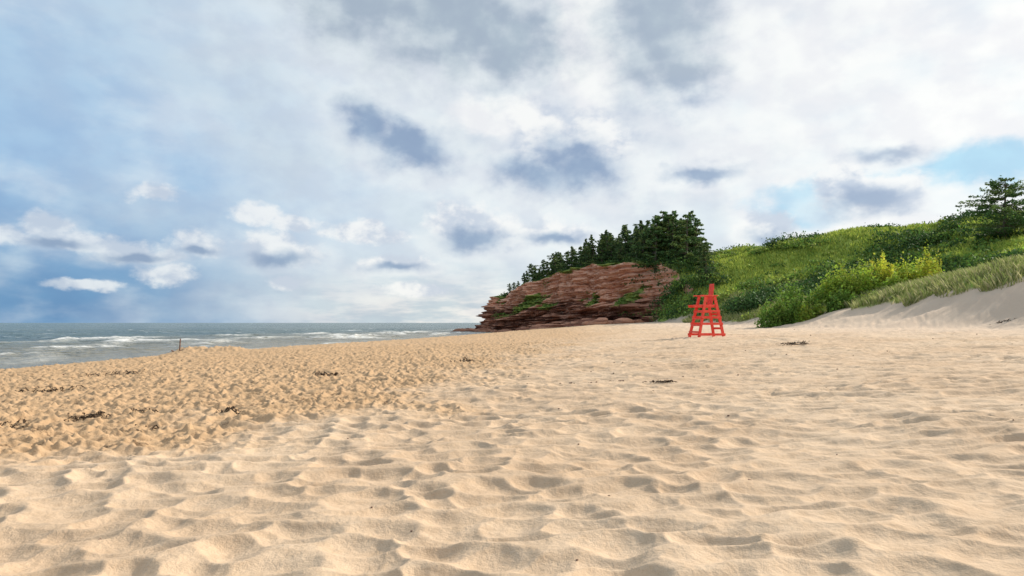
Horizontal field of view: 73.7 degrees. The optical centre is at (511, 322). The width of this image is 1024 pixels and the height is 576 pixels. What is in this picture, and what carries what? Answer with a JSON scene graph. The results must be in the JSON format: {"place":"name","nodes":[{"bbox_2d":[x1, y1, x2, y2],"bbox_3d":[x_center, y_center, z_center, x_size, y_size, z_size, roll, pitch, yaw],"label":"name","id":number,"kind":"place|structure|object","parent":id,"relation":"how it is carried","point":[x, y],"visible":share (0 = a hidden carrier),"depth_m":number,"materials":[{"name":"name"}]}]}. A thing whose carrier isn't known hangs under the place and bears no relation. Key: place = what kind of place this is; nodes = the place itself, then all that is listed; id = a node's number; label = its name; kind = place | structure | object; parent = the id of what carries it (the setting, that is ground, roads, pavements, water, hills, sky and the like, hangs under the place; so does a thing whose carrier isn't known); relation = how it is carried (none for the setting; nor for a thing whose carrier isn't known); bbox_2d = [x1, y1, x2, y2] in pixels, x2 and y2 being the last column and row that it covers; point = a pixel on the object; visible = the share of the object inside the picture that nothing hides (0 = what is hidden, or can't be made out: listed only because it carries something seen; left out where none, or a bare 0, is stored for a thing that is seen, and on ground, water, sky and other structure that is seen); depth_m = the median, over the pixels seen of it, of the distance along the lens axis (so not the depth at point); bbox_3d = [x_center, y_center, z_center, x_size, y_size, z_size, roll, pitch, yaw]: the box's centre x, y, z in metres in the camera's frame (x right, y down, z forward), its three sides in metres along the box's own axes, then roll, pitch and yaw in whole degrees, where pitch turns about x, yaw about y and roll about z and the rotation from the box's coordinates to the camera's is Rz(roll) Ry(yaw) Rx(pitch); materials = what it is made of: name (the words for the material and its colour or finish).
{"place":"outdoors","nodes":[
{"label":"outdoors","id":0,"kind":"place"},
{"bbox_2d":[0,323,493,368],"bbox_3d":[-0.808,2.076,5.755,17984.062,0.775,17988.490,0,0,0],"label":"sea","id":1,"kind":"structure","parent":0,"point":[24,345],"depth_m":103.01,"materials":[{"name":"liquid"}]},
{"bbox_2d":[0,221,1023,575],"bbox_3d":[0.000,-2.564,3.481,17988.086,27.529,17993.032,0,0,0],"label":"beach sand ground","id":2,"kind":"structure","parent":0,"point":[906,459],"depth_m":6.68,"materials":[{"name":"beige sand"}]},
{"bbox_2d":[0,419,31,429],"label":"seaweed clump","id":3,"kind":"object","parent":2,"relation":"on","point":[12,426],"visible":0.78,"depth_m":9.43,"materials":[{"name":"brown plant"}]},
{"bbox_2d":[15,385,83,392],"bbox_3d":[-10.498,1.529,15.452,1.228,0.148,1.711,0,0,0],"label":"seaweed clump","id":4,"kind":"object","parent":2,"relation":"on","point":[50,390],"visible":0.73,"depth_m":15.52,"materials":[{"name":"brown plant"}]},
{"bbox_2d":[64,410,110,421],"bbox_3d":[-6.334,1.397,10.203,0.583,0.162,0.603,0,0,-25],"label":"seaweed clump","id":5,"kind":"object","parent":2,"relation":"on","point":[97,414],"visible":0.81,"depth_m":10.20,"materials":[{"name":"brown plant"}]},
{"bbox_2d":[81,369,160,376],"bbox_3d":[-12.021,1.559,21.153,2.654,0.199,1.759,0,0,-29],"label":"seaweed clump","id":6,"kind":"object","parent":2,"relation":"on","point":[117,373],"visible":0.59,"depth_m":20.95,"materials":[{"name":"brown plant"}]},
{"bbox_2d":[129,407,157,413],"bbox_3d":[-5.813,1.386,10.691,0.485,0.158,0.513,0,0,0],"label":"seaweed clump","id":7,"kind":"object","parent":2,"relation":"on","point":[153,410],"visible":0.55,"depth_m":10.71,"materials":[{"name":"brown plant"}]},
{"bbox_2d":[135,424,158,430],"bbox_3d":[-4.905,1.415,9.178,0.306,0.123,0.313,0,0,-35],"label":"seaweed clump","id":8,"kind":"object","parent":2,"relation":"on","point":[146,426],"visible":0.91,"depth_m":9.23,"materials":[{"name":"brown plant"}]},
{"bbox_2d":[214,406,240,414],"bbox_3d":[-4.408,1.361,10.523,0.539,0.156,0.612,0,0,-44],"label":"seaweed clump","id":9,"kind":"object","parent":2,"relation":"on","point":[231,408],"visible":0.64,"depth_m":10.60,"materials":[{"name":"brown plant"}]},
{"bbox_2d":[307,371,343,375],"bbox_3d":[-4.937,1.353,18.061,1.078,0.159,0.993,0,0,-35],"label":"seaweed clump","id":10,"kind":"object","parent":2,"relation":"on","point":[334,374],"visible":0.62,"depth_m":18.00,"materials":[{"name":"brown plant"}]},
{"bbox_2d":[451,317,643,331],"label":"sandstone boulders","id":11,"kind":"object","parent":2,"relation":"on","point":[592,321],"visible":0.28,"depth_m":128.00,"materials":[{"name":"brown stone"}]},
{"bbox_2d":[475,262,694,329],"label":"red sandstone cliff","id":12,"kind":"structure","parent":2,"relation":"on","point":[570,291],"depth_m":137.94,"materials":[{"name":"brown stone"}]},
{"bbox_2d":[507,210,719,293],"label":"spruce grove","id":13,"kind":"object","parent":12,"relation":"on","point":[678,237],"visible":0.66,"depth_m":126.34,"materials":[{"name":"green plant"}]},
{"bbox_2d":[491,248,731,321],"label":"krummholz thicket","id":14,"kind":"object","parent":2,"relation":"on","point":[666,316],"visible":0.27,"depth_m":114.83,"materials":[{"name":"green plant"}]},
{"bbox_2d":[643,380,676,382],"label":"seaweed clump","id":15,"kind":"object","parent":2,"relation":"on","point":[660,381],"visible":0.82,"depth_m":12.78,"materials":[{"name":"brown plant"}]},
{"bbox_2d":[688,284,725,336],"bbox_3d":[10.961,-0.601,38.586,1.966,3.192,1.050,0,0,-20],"label":"lifeguard chair","id":16,"kind":"object","parent":2,"relation":"on","point":[708,298],"visible":0.96,"depth_m":38.40,"materials":[{"name":"red paint"}]},
{"bbox_2d":[776,342,808,345],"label":"seaweed clump","id":17,"kind":"object","parent":2,"relation":"on","point":[793,343],"visible":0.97,"depth_m":25.45,"materials":[{"name":"brown plant"}]},
{"bbox_2d":[754,276,836,327],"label":"bayberry bush","id":18,"kind":"object","parent":2,"relation":"on","point":[792,307],"visible":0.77,"depth_m":65.15,"materials":[{"name":"green plant"}]},
{"bbox_2d":[618,208,1023,318],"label":"hillside scrub","id":19,"kind":"object","parent":2,"relation":"on","point":[974,258],"visible":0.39,"depth_m":99.39,"materials":[{"name":"green plant"}]},
{"bbox_2d":[717,223,950,313],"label":"juniper thicket","id":20,"kind":"object","parent":2,"relation":"on","point":[754,299],"visible":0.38,"depth_m":92.48,"materials":[{"name":"broadleaf foliage"},{"name":"grass"}]},
{"bbox_2d":[651,216,1023,315],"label":"hillside grass","id":21,"kind":"structure","parent":2,"relation":"on","point":[849,232],"depth_m":106.24,"materials":[{"name":"green plant"}]},
{"bbox_2d":[806,257,881,313],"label":"bayberry bush","id":22,"kind":"object","parent":2,"relation":"on","point":[848,286],"visible":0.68,"depth_m":65.23,"materials":[{"name":"green plant"}]},
{"bbox_2d":[681,253,1023,322],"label":"dune marram grass","id":23,"kind":"structure","parent":2,"relation":"on","point":[1008,269],"depth_m":50.76,"materials":[{"name":"green plant"}]},
{"bbox_2d":[858,239,944,290],"bbox_3d":[38.356,-4.778,65.799,8.557,6.119,8.272,0,0,0],"label":"bayberry bush","id":24,"kind":"object","parent":2,"relation":"on","point":[890,276],"visible":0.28,"depth_m":64.78,"materials":[{"name":"green plant"}]},
{"bbox_2d":[925,223,1023,248],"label":"spruce undergrowth","id":25,"kind":"object","parent":2,"relation":"on","point":[985,235],"visible":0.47,"depth_m":87.37,"materials":[{"name":"green plant"}]},
{"bbox_2d":[945,175,1023,238],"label":"spruce tree","id":26,"kind":"object","parent":2,"relation":"on","point":[1004,213],"visible":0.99,"depth_m":85.24,"materials":[{"name":"green plant"}]},
{"bbox_2d":[0,0,1023,322],"label":"sky","id":27,"kind":"structure","parent":0,"point":[162,161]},
{"bbox_2d":[62,335,1021,560],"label":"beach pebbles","id":28,"kind":"object","parent":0,"point":[596,382],"visible":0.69,"depth_m":13.99,"materials":[{"name":"stone"}]}
]}

